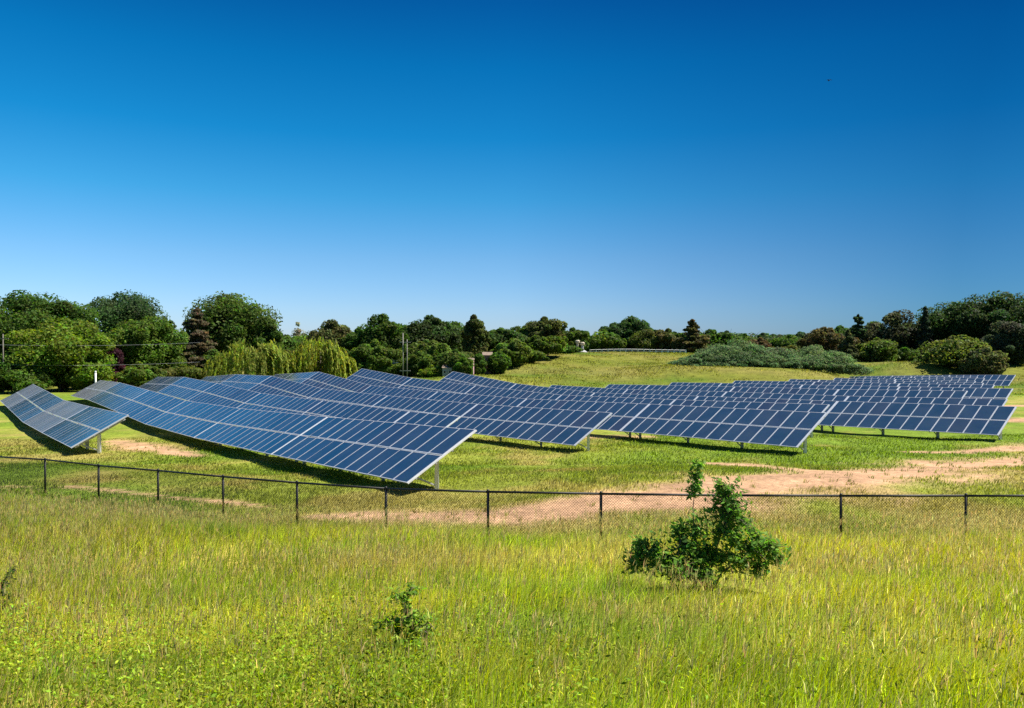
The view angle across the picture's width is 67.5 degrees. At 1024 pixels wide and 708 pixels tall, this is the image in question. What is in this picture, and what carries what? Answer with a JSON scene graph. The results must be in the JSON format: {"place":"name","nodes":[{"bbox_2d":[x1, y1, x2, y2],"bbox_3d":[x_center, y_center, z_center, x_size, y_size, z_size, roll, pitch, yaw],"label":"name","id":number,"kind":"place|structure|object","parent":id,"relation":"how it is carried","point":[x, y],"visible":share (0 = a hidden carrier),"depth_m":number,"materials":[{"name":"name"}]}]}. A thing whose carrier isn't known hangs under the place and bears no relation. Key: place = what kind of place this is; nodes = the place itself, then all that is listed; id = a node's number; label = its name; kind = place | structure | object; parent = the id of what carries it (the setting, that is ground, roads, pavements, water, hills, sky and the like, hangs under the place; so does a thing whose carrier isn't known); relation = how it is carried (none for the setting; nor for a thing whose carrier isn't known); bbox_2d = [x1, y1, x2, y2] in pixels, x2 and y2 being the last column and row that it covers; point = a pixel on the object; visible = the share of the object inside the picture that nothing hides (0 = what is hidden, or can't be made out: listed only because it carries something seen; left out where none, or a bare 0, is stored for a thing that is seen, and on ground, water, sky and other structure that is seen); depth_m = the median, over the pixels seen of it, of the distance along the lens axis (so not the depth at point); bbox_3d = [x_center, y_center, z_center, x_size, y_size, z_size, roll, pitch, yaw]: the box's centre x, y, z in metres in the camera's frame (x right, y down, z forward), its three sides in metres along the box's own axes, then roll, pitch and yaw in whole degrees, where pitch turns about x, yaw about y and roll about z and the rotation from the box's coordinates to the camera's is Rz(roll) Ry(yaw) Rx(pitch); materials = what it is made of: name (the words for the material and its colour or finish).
{"place":"outdoors","nodes":[
{"label":"outdoors","id":0,"kind":"place"},
{"bbox_2d":[0,483,1023,707],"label":"tall grass","id":1,"kind":"structure","parent":0,"point":[134,532],"depth_m":8.30,"materials":[{"name":"green plant"}]},
{"bbox_2d":[0,352,1023,707],"bbox_3d":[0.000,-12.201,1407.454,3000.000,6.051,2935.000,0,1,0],"label":"field","id":2,"kind":"structure","parent":0,"point":[12,426],"depth_m":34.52,"materials":[{"name":"green plant"}]},
{"bbox_2d":[0,353,21,393],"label":"shrub","id":3,"kind":"object","parent":2,"relation":"on","point":[6,366],"visible":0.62,"depth_m":99.74,"materials":[{"name":"green plant"}]},
{"bbox_2d":[0,384,43,407],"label":"solar table","id":4,"kind":"object","parent":2,"relation":"on","point":[16,397],"visible":0.91,"depth_m":75.04,"materials":[{"name":"glass"}]},
{"bbox_2d":[2,367,57,391],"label":"shrub","id":5,"kind":"object","parent":2,"relation":"on","point":[20,379],"visible":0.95,"depth_m":98.10,"materials":[{"name":"green plant"}]},
{"bbox_2d":[8,390,62,421],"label":"solar table","id":6,"kind":"object","parent":2,"relation":"on","point":[26,409],"visible":0.88,"depth_m":66.09,"materials":[{"name":"glass"}]},
{"bbox_2d":[0,290,102,360],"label":"broadleaf tree","id":7,"kind":"object","parent":2,"relation":"on","point":[25,312],"visible":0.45,"depth_m":119.62,"materials":[{"name":"green plant"}]},
{"bbox_2d":[23,400,89,432],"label":"solar table","id":8,"kind":"object","parent":2,"relation":"on","point":[43,421],"visible":0.92,"depth_m":56.35,"materials":[{"name":"glass"}]},
{"bbox_2d":[4,316,116,391],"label":"broadleaf tree","id":9,"kind":"object","parent":2,"relation":"on","point":[68,342],"visible":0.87,"depth_m":102.31,"materials":[{"name":"green plant"}]},
{"bbox_2d":[42,407,128,452],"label":"solar table","id":10,"kind":"object","parent":2,"relation":"on","point":[70,432],"visible":0.96,"depth_m":45.70,"materials":[{"name":"glass"}]},
{"bbox_2d":[56,359,115,389],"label":"shrub","id":11,"kind":"object","parent":2,"relation":"on","point":[81,376],"visible":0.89,"depth_m":102.27,"materials":[{"name":"green plant"}]},
{"bbox_2d":[71,380,119,401],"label":"solar table","id":12,"kind":"object","parent":2,"relation":"on","point":[94,389],"visible":0.91,"depth_m":80.61,"materials":[{"name":"glass"}]},
{"bbox_2d":[89,383,148,409],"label":"solar table","id":13,"kind":"object","parent":2,"relation":"on","point":[109,398],"visible":0.91,"depth_m":71.18,"materials":[{"name":"glass"}]},
{"bbox_2d":[87,289,170,333],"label":"broadleaf tree","id":14,"kind":"object","parent":2,"relation":"on","point":[116,309],"visible":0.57,"depth_m":154.10,"materials":[{"name":"green plant"}]},
{"bbox_2d":[115,361,167,386],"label":"shrub","id":15,"kind":"object","parent":2,"relation":"on","point":[140,374],"visible":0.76,"depth_m":106.25,"materials":[{"name":"green plant"}]},
{"bbox_2d":[106,316,188,368],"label":"broadleaf tree","id":16,"kind":"object","parent":2,"relation":"on","point":[131,340],"visible":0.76,"depth_m":116.99,"materials":[{"name":"green plant"}]},
{"bbox_2d":[113,390,185,424],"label":"solar table","id":17,"kind":"object","parent":2,"relation":"on","point":[136,409],"visible":0.91,"depth_m":61.48,"materials":[{"name":"glass"}]},
{"bbox_2d":[139,377,182,391],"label":"solar table","id":18,"kind":"object","parent":2,"relation":"on","point":[157,384],"visible":0.63,"depth_m":90.53,"materials":[{"name":"glass"}]},
{"bbox_2d":[165,365,206,379],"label":"shrub","id":19,"kind":"object","parent":2,"relation":"on","point":[193,372],"visible":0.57,"depth_m":113.66,"materials":[{"name":"green plant"}]},
{"bbox_2d":[157,377,216,400],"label":"solar table","id":20,"kind":"object","parent":2,"relation":"on","point":[185,388],"visible":0.89,"depth_m":80.93,"materials":[{"name":"glass"}]},
{"bbox_2d":[146,401,240,443],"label":"solar table","id":21,"kind":"object","parent":2,"relation":"on","point":[176,420],"visible":0.92,"depth_m":51.71,"materials":[{"name":"glass"}]},
{"bbox_2d":[183,307,227,368],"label":"conifer","id":22,"kind":"object","parent":2,"relation":"on","point":[195,322],"visible":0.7,"depth_m":127.33,"materials":[{"name":"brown plant"}]},
{"bbox_2d":[188,383,259,407],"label":"solar table","id":23,"kind":"object","parent":2,"relation":"on","point":[232,396],"visible":0.71,"depth_m":71.59,"materials":[{"name":"glass"}]},
{"bbox_2d":[175,291,284,353],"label":"broadleaf tree","id":24,"kind":"object","parent":2,"relation":"on","point":[231,318],"visible":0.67,"depth_m":137.01,"materials":[{"name":"green plant"}]},
{"bbox_2d":[220,374,270,389],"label":"solar table","id":25,"kind":"object","parent":2,"relation":"on","point":[247,382],"visible":0.64,"depth_m":88.47,"materials":[{"name":"glass"}]},
{"bbox_2d":[202,338,303,381],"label":"willow tree","id":26,"kind":"object","parent":2,"relation":"on","point":[269,359],"visible":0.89,"depth_m":109.03,"materials":[{"name":"green plant"}]},
{"bbox_2d":[194,408,326,461],"bbox_3d":[-14.242,4.475,42.309,2.899,2.815,12.984,-1,1,-38],"label":"solar table","id":27,"kind":"object","parent":2,"relation":"on","point":[243,433],"visible":0.88,"depth_m":41.31,"materials":[{"name":"glass"}]},
{"bbox_2d":[251,324,284,351],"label":"broadleaf tree","id":28,"kind":"object","parent":2,"relation":"on","point":[272,333],"visible":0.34,"depth_m":137.17,"materials":[{"name":"green plant"}]},
{"bbox_2d":[237,393,322,413],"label":"solar table","id":29,"kind":"object","parent":2,"relation":"on","point":[276,403],"visible":0.69,"depth_m":61.38,"materials":[{"name":"glass"}]},
{"bbox_2d":[249,376,321,398],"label":"solar table","id":30,"kind":"object","parent":2,"relation":"on","point":[277,386],"visible":0.73,"depth_m":79.18,"materials":[{"name":"glass"}]},
{"bbox_2d":[285,337,357,378],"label":"willow tree","id":31,"kind":"object","parent":2,"relation":"on","point":[328,357],"visible":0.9,"depth_m":113.97,"materials":[{"name":"green plant"}]},
{"bbox_2d":[299,319,352,349],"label":"broadleaf tree","id":32,"kind":"object","parent":2,"relation":"on","point":[332,329],"visible":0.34,"depth_m":148.05,"materials":[{"name":"green plant"}]},
{"bbox_2d":[302,372,370,392],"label":"solar table","id":33,"kind":"object","parent":2,"relation":"on","point":[327,381],"visible":0.59,"depth_m":88.43,"materials":[{"name":"glass"}]},
{"bbox_2d":[307,389,386,406],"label":"solar table","id":34,"kind":"object","parent":2,"relation":"on","point":[357,398],"visible":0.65,"depth_m":68.21,"materials":[{"name":"glass"}]},
{"bbox_2d":[304,401,409,421],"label":"solar table","id":35,"kind":"object","parent":2,"relation":"on","point":[339,410],"visible":0.36,"depth_m":51.39,"materials":[{"name":"glass"}]},
{"bbox_2d":[271,417,476,488],"bbox_3d":[-6.345,4.132,32.083,2.902,2.860,12.839,-1,1,-38],"label":"solar table","id":36,"kind":"object","parent":2,"relation":"on","point":[407,455],"visible":0.93,"depth_m":30.68,"materials":[{"name":"glass"}]},
{"bbox_2d":[348,339,403,370],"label":"broadleaf tree","id":37,"kind":"object","parent":2,"relation":"on","point":[366,355],"visible":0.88,"depth_m":125.76,"materials":[{"name":"green plant"}]},
{"bbox_2d":[346,369,411,387],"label":"solar table","id":38,"kind":"object","parent":2,"relation":"on","point":[372,377],"visible":0.73,"depth_m":96.06,"materials":[{"name":"glass"}]},
{"bbox_2d":[357,313,409,357],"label":"broadleaf tree","id":39,"kind":"object","parent":2,"relation":"on","point":[381,328],"visible":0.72,"depth_m":140.12,"materials":[{"name":"green plant"}]},
{"bbox_2d":[361,385,436,398],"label":"solar table","id":40,"kind":"object","parent":2,"relation":"on","point":[400,392],"visible":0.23,"depth_m":77.15,"materials":[{"name":"glass"}]},
{"bbox_2d":[371,582,441,665],"bbox_3d":[-0.928,2.459,6.720,0.661,0.876,0.518,0,1,0],"label":"sapling","id":41,"kind":"object","parent":2,"relation":"on","point":[403,598],"visible":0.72,"depth_m":6.74,"materials":[{"name":"green plant"}]},
{"bbox_2d":[398,351,434,375],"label":"shrub","id":42,"kind":"object","parent":2,"relation":"on","point":[418,361],"visible":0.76,"depth_m":125.38,"materials":[{"name":"green plant"}]},
{"bbox_2d":[372,396,476,415],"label":"solar table","id":43,"kind":"object","parent":2,"relation":"on","point":[427,406],"visible":0.48,"depth_m":57.80,"materials":[{"name":"glass"}]},
{"bbox_2d":[402,339,451,357],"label":"broadleaf tree","id":44,"kind":"object","parent":2,"relation":"on","point":[432,348],"visible":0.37,"depth_m":132.55,"materials":[{"name":"green plant"}]},
{"bbox_2d":[395,411,460,426],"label":"solar table","id":45,"kind":"object","parent":2,"relation":"on","point":[428,419],"visible":0.19,"depth_m":44.31,"materials":[{"name":"glass"}]},
{"bbox_2d":[403,314,461,351],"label":"broadleaf tree","id":46,"kind":"object","parent":2,"relation":"on","point":[431,327],"visible":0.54,"depth_m":148.85,"materials":[{"name":"green plant"}]},
{"bbox_2d":[399,378,474,393],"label":"solar table","id":47,"kind":"object","parent":2,"relation":"on","point":[426,385],"visible":0.58,"depth_m":85.98,"materials":[{"name":"glass"}]},
{"bbox_2d":[438,349,474,370],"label":"broadleaf tree","id":48,"kind":"object","parent":2,"relation":"on","point":[451,359],"visible":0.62,"depth_m":122.33,"materials":[{"name":"green plant"}]},
{"bbox_2d":[459,314,491,355],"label":"broadleaf tree","id":49,"kind":"object","parent":2,"relation":"on","point":[474,334],"visible":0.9,"depth_m":140.92,"materials":[{"name":"green plant"}]},
{"bbox_2d":[428,392,525,406],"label":"solar table","id":50,"kind":"object","parent":2,"relation":"on","point":[476,399],"visible":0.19,"depth_m":66.46,"materials":[{"name":"glass"}]},
{"bbox_2d":[440,371,515,388],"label":"solar table","id":51,"kind":"object","parent":2,"relation":"on","point":[459,378],"visible":0.47,"depth_m":94.77,"materials":[{"name":"glass"}]},
{"bbox_2d":[487,351,511,373],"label":"shrub","id":52,"kind":"object","parent":2,"relation":"on","point":[500,362],"visible":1,"depth_m":124.91,"materials":[{"name":"green plant"}]},
{"bbox_2d":[484,327,526,351],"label":"broadleaf tree","id":53,"kind":"object","parent":2,"relation":"on","point":[501,335],"visible":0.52,"depth_m":157.75,"materials":[{"name":"green plant"}]},
{"bbox_2d":[0,548,1023,707],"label":"weeds","id":54,"kind":"object","parent":2,"relation":"on","point":[11,652],"visible":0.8,"depth_m":5.17,"materials":[{"name":"green plant"}]},
{"bbox_2d":[0,456,1023,539],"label":"chain link fence","id":55,"kind":"object","parent":2,"relation":"on","point":[487,492],"visible":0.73,"depth_m":19.92,"materials":[{"name":"black metal"}]},
{"bbox_2d":[490,338,533,365],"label":"broadleaf tree","id":56,"kind":"object","parent":2,"relation":"on","point":[517,351],"visible":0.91,"depth_m":132.32,"materials":[{"name":"green plant"}]},
{"bbox_2d":[465,386,560,399],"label":"solar table","id":57,"kind":"object","parent":2,"relation":"on","point":[489,391],"visible":0.25,"depth_m":75.68,"materials":[{"name":"glass"}]},
{"bbox_2d":[449,404,612,450],"bbox_3d":[0.506,4.604,47.608,2.902,2.684,13.173,-1,1,-38],"label":"solar table","id":58,"kind":"object","parent":2,"relation":"on","point":[541,425],"visible":0.87,"depth_m":46.44,"materials":[{"name":"glass"}]},
{"bbox_2d":[524,316,569,345],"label":"broadleaf tree","id":59,"kind":"object","parent":2,"relation":"on","point":[544,326],"visible":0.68,"depth_m":169.81,"materials":[{"name":"green plant"}]},
{"bbox_2d":[524,335,573,356],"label":"broadleaf tree","id":60,"kind":"object","parent":2,"relation":"on","point":[547,345],"visible":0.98,"depth_m":145.83,"materials":[{"name":"green plant"}]},
{"bbox_2d":[510,384,593,395],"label":"solar table","id":61,"kind":"object","parent":2,"relation":"on","point":[539,389],"visible":0.23,"depth_m":84.15,"materials":[{"name":"glass"}]},
{"bbox_2d":[517,399,648,436],"bbox_3d":[4.108,4.684,55.883,2.903,2.746,13.190,-1,1,-38],"label":"solar table","id":62,"kind":"object","parent":2,"relation":"on","point":[623,415],"visible":0.34,"depth_m":53.70,"materials":[{"name":"glass"}]},
{"bbox_2d":[550,385,627,393],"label":"solar table","id":63,"kind":"object","parent":2,"relation":"on","point":[599,390],"visible":0.2,"depth_m":90.80,"materials":[{"name":"glass"}]},
{"bbox_2d":[582,329,626,351],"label":"broadleaf tree","id":64,"kind":"object","parent":2,"relation":"on","point":[603,339],"visible":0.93,"depth_m":193.31,"materials":[{"name":"green plant"}]},
{"bbox_2d":[556,395,674,404],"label":"solar table","id":65,"kind":"object","parent":2,"relation":"on","point":[618,399],"visible":0.27,"depth_m":64.44,"materials":[{"name":"glass"}]},
{"bbox_2d":[598,315,655,351],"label":"broadleaf tree","id":66,"kind":"object","parent":2,"relation":"on","point":[628,327],"visible":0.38,"depth_m":200.94,"materials":[{"name":"green plant"}]},
{"bbox_2d":[628,329,661,351],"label":"broadleaf tree","id":67,"kind":"object","parent":2,"relation":"on","point":[642,339],"visible":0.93,"depth_m":193.63,"materials":[{"name":"green plant"}]},
{"bbox_2d":[592,393,697,399],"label":"solar table","id":68,"kind":"object","parent":2,"relation":"on","point":[678,397],"visible":0.14,"depth_m":73.08,"materials":[{"name":"glass"}]},
{"bbox_2d":[651,328,682,352],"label":"broadleaf tree","id":69,"kind":"object","parent":2,"relation":"on","point":[668,342],"visible":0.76,"depth_m":193.31,"materials":[{"name":"green plant"}]},
{"bbox_2d":[623,389,725,396],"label":"solar table","id":70,"kind":"object","parent":2,"relation":"on","point":[686,393],"visible":0.2,"depth_m":80.67,"materials":[{"name":"glass"}]},
{"bbox_2d":[645,385,733,391],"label":"solar table","id":71,"kind":"object","parent":2,"relation":"on","point":[691,388],"visible":0.19,"depth_m":88.99,"materials":[{"name":"glass"}]},
{"bbox_2d":[673,319,709,352],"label":"conifer","id":72,"kind":"object","parent":2,"relation":"on","point":[694,342],"visible":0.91,"depth_m":188.78,"materials":[{"name":"green plant"}]},
{"bbox_2d":[667,351,727,365],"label":"juniper shrub","id":73,"kind":"object","parent":2,"relation":"on","point":[695,357],"visible":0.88,"depth_m":131.31,"materials":[{"name":"green plant"}]},
{"bbox_2d":[619,458,791,590],"bbox_3d":[2.705,2.404,10.649,2.359,1.921,0.949,0,1,-12],"label":"leafy shrub","id":74,"kind":"object","parent":2,"relation":"on","point":[729,510],"visible":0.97,"depth_m":10.61,"materials":[{"name":"green plant"}]},
{"bbox_2d":[420,351,1023,396],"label":"hill grass","id":75,"kind":"structure","parent":2,"relation":"on","point":[636,368],"depth_m":128.91,"materials":[{"name":"green plant"}]},
{"bbox_2d":[620,404,826,452],"bbox_3d":[12.038,4.470,45.622,2.901,2.673,12.731,-1,1,-38],"label":"solar table","id":76,"kind":"object","parent":2,"relation":"on","point":[741,426],"visible":0.98,"depth_m":44.68,"materials":[{"name":"glass"}]},
{"bbox_2d":[696,338,791,367],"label":"juniper shrub","id":77,"kind":"object","parent":2,"relation":"on","point":[746,351],"visible":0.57,"depth_m":132.81,"materials":[{"name":"green plant"}]},
{"bbox_2d":[670,400,829,437],"bbox_3d":[15.574,4.613,53.932,2.903,2.776,12.833,-1,1,-38],"label":"solar table","id":78,"kind":"object","parent":2,"relation":"on","point":[804,407],"visible":0.23,"depth_m":53.45,"materials":[{"name":"glass"}]},
{"bbox_2d":[695,396,837,430],"bbox_3d":[19.610,4.859,62.566,2.903,2.674,13.167,-1,1,-38],"label":"solar table","id":79,"kind":"object","parent":2,"relation":"on","point":[769,400],"visible":0.21,"depth_m":62.59,"materials":[{"name":"glass"}]},
{"bbox_2d":[689,355,862,368],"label":"juniper shrub","id":80,"kind":"object","parent":2,"relation":"on","point":[798,363],"visible":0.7,"depth_m":130.33,"materials":[{"name":"green plant"}]},
{"bbox_2d":[730,387,838,394],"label":"solar table","id":81,"kind":"object","parent":2,"relation":"on","point":[811,391],"visible":0.31,"depth_m":79.04,"materials":[{"name":"glass"}]},
{"bbox_2d":[722,392,848,400],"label":"solar table","id":82,"kind":"object","parent":2,"relation":"on","point":[786,396],"visible":0.23,"depth_m":70.51,"materials":[{"name":"glass"}]},
{"bbox_2d":[780,344,874,375],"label":"juniper shrub","id":83,"kind":"object","parent":2,"relation":"on","point":[814,353],"visible":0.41,"depth_m":132.31,"materials":[{"name":"green plant"}]},
{"bbox_2d":[796,326,860,351],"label":"broadleaf tree","id":84,"kind":"object","parent":2,"relation":"on","point":[826,339],"visible":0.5,"depth_m":167.15,"materials":[{"name":"green plant"}]},
{"bbox_2d":[836,329,860,361],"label":"conifer","id":85,"kind":"object","parent":2,"relation":"on","point":[846,346],"visible":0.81,"depth_m":157.14,"materials":[{"name":"green plant"}]},
{"bbox_2d":[800,385,898,389],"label":"solar table","id":86,"kind":"object","parent":2,"relation":"on","point":[851,387],"visible":0.15,"depth_m":82.14,"materials":[{"name":"glass"}]},
{"bbox_2d":[855,337,900,361],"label":"broadleaf tree","id":87,"kind":"object","parent":2,"relation":"on","point":[876,349],"visible":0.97,"depth_m":155.68,"materials":[{"name":"green plant"}]},
{"bbox_2d":[861,309,920,348],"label":"broadleaf tree","id":88,"kind":"object","parent":2,"relation":"on","point":[902,334],"visible":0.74,"depth_m":169.54,"materials":[{"name":"green plant"}]},
{"bbox_2d":[834,389,967,397],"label":"solar table","id":89,"kind":"object","parent":2,"relation":"on","point":[910,393],"visible":0.27,"depth_m":69.68,"materials":[{"name":"glass"}]},
{"bbox_2d":[818,401,1016,439],"bbox_3d":[27.309,4.651,52.603,2.900,2.716,11.999,-1,1,-38],"label":"solar table","id":90,"kind":"object","parent":2,"relation":"on","point":[967,419],"visible":0.96,"depth_m":51.90,"materials":[{"name":"glass"}]},
{"bbox_2d":[915,306,932,361],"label":"conifer","id":91,"kind":"object","parent":2,"relation":"on","point":[925,331],"visible":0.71,"depth_m":167.47,"materials":[{"name":"green plant"}]},
{"bbox_2d":[845,396,1007,416],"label":"solar table","id":92,"kind":"object","parent":2,"relation":"on","point":[967,401],"visible":0.29,"depth_m":60.36,"materials":[{"name":"glass"}]},
{"bbox_2d":[910,335,991,367],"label":"broadleaf tree","id":93,"kind":"object","parent":2,"relation":"on","point":[952,350],"visible":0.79,"depth_m":143.01,"materials":[{"name":"green plant"}]},
{"bbox_2d":[914,301,988,341],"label":"broadleaf tree","id":94,"kind":"object","parent":2,"relation":"on","point":[941,330],"visible":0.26,"depth_m":168.91,"materials":[{"name":"green plant"}]},
{"bbox_2d":[898,386,1012,398],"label":"solar table","id":95,"kind":"object","parent":2,"relation":"on","point":[993,393],"visible":0.34,"depth_m":71.71,"materials":[{"name":"glass"}]},
{"bbox_2d":[949,375,1015,387],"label":"solar table","id":96,"kind":"object","parent":2,"relation":"on","point":[1001,380],"visible":0.54,"depth_m":119.53,"materials":[{"name":"glass"}]},
{"bbox_2d":[942,290,1023,340],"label":"broadleaf tree","id":97,"kind":"object","parent":2,"relation":"on","point":[976,319],"visible":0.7,"depth_m":160.54,"materials":[{"name":"green plant"}]},
{"bbox_2d":[958,347,1009,374],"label":"shrub","id":98,"kind":"object","parent":2,"relation":"on","point":[984,361],"visible":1,"depth_m":136.42,"materials":[{"name":"green plant"}]},
{"bbox_2d":[982,320,1023,364],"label":"broadleaf tree","id":99,"kind":"object","parent":2,"relation":"on","point":[1007,337],"visible":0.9,"depth_m":146.60,"materials":[{"name":"green plant"}]},
{"bbox_2d":[0,0,1023,336],"label":"sky","id":100,"kind":"structure","parent":0,"point":[587,165],"materials":[{"name":"blue"}]},
{"bbox_2d":[3,405,1023,524],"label":"dirt track","id":101,"kind":"structure","parent":0,"point":[775,483],"depth_m":26.52,"materials":[{"name":"beige soil"}]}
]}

